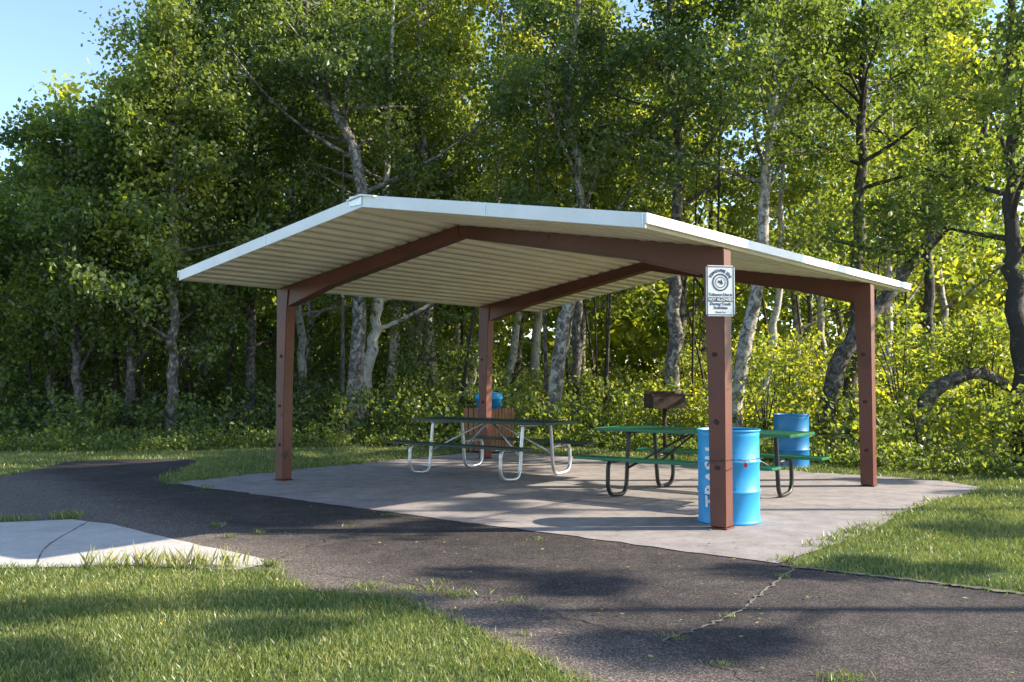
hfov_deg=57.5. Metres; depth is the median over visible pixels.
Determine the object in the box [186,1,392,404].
birch tree
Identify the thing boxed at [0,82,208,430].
poplar tree
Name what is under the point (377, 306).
birch tree
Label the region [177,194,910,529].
picnic shelter
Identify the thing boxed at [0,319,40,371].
poplar tree
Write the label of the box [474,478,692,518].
pad joint
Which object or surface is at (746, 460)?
trash barrel
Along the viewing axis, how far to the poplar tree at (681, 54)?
19.78 m
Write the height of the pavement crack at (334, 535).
0.001 m
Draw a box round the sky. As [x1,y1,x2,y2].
[0,0,1023,378]
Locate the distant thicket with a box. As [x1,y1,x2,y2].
[2,224,1023,410]
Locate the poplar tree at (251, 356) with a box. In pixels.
[187,0,337,433]
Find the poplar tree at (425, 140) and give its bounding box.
[310,0,545,428]
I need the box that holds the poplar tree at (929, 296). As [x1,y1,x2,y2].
[812,0,1018,388]
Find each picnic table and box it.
[385,416,597,481]
[573,425,829,496]
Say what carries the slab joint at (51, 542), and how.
on the concrete slab
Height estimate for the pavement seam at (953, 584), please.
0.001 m
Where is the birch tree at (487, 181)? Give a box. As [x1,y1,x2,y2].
[399,0,604,391]
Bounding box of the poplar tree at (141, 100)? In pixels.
[40,0,296,442]
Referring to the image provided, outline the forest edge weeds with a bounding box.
[0,415,1023,479]
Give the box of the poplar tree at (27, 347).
[0,136,121,433]
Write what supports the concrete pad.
on the ground at (448, 657)
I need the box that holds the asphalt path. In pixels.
[0,459,1023,681]
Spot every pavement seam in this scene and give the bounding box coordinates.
[663,567,795,640]
[781,564,1023,593]
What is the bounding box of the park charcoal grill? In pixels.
[643,391,692,452]
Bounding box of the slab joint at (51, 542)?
[37,520,89,565]
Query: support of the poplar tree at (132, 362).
on the forest floor
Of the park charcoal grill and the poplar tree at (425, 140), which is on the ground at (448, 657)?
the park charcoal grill
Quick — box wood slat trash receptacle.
[463,392,513,451]
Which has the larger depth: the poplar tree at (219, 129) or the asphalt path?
the poplar tree at (219, 129)
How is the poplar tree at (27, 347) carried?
on the forest floor
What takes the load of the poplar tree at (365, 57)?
on the forest floor
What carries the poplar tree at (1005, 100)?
on the forest floor
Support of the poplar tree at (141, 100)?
on the forest floor
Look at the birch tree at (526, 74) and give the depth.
19.51 m
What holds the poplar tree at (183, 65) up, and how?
on the forest floor
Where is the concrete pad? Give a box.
[167,452,978,562]
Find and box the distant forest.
[0,0,1023,404]
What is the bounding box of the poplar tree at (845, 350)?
[781,0,1023,452]
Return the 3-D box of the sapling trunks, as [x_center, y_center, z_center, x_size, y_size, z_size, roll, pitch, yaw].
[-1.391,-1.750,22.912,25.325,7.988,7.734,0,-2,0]
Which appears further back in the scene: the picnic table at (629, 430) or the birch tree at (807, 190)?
the birch tree at (807, 190)
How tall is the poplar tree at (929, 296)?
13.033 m
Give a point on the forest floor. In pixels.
(834, 446)
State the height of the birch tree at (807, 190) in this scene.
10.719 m
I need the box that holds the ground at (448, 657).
[0,379,1023,681]
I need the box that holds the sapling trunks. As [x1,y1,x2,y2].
[25,90,907,433]
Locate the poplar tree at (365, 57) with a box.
[171,0,556,439]
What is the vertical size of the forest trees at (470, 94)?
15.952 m
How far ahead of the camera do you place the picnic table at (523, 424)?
12.92 m
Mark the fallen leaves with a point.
(541, 548)
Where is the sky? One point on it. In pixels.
(36, 36)
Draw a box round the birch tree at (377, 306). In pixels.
[267,0,478,430]
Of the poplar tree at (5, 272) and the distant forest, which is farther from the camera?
the distant forest
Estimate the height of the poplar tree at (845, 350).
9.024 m
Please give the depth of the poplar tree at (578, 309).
21.76 m
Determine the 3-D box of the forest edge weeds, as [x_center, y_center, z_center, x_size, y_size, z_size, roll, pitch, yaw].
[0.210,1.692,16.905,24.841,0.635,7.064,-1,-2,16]
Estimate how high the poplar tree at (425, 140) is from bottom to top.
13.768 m
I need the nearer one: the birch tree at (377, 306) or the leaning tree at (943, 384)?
the leaning tree at (943, 384)
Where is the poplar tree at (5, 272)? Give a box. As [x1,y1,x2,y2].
[0,185,29,413]
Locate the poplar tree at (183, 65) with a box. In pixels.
[65,0,309,430]
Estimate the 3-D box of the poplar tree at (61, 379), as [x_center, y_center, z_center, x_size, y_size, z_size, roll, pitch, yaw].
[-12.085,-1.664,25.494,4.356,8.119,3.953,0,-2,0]
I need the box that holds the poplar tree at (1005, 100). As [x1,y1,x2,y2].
[873,0,1023,462]
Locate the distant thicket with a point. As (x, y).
(633, 338)
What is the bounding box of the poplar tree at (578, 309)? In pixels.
[491,0,694,434]
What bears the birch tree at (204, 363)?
on the forest floor
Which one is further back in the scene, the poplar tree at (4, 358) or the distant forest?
the distant forest
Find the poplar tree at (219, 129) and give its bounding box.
[102,53,256,380]
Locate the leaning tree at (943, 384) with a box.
[899,296,1012,453]
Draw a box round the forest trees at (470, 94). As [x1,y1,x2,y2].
[0,0,1023,429]
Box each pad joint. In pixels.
[374,466,881,510]
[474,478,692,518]
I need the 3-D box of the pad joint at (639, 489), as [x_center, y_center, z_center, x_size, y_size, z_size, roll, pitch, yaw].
[0.741,1.811,11.861,8.100,0.001,0.015,-2,-3,38]
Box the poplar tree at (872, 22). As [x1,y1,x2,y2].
[721,0,997,442]
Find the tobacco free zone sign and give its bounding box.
[706,265,734,315]
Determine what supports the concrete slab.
on the ground at (448, 657)
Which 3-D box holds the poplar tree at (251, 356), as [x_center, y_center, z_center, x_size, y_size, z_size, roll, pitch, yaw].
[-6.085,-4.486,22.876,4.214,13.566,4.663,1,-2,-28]
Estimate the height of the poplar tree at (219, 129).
11.961 m
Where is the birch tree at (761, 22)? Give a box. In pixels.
[615,0,875,426]
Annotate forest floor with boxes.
[0,393,1022,479]
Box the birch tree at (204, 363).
[82,2,285,425]
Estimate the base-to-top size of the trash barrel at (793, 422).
0.803 m
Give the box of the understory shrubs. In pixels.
[0,284,1023,464]
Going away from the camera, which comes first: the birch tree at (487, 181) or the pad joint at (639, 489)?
the pad joint at (639, 489)
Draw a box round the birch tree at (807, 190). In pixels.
[687,0,856,425]
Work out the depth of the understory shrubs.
19.46 m
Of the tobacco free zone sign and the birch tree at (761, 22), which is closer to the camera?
the tobacco free zone sign
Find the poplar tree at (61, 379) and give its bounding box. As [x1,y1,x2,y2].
[0,138,130,416]
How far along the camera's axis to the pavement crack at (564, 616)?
5.26 m
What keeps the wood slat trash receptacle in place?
on the concrete pad
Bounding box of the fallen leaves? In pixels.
[3,468,1020,672]
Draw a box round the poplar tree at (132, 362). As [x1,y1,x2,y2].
[0,55,261,439]
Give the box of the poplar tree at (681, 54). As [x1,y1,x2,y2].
[546,0,815,440]
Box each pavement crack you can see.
[280,514,406,557]
[284,570,757,681]
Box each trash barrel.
[697,427,762,525]
[772,413,809,468]
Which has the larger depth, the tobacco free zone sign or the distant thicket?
the distant thicket
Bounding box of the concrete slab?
[0,519,263,569]
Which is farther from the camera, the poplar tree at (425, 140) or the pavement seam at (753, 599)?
the poplar tree at (425, 140)
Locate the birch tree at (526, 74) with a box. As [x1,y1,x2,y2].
[412,0,717,428]
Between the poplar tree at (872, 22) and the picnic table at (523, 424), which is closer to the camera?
the picnic table at (523, 424)

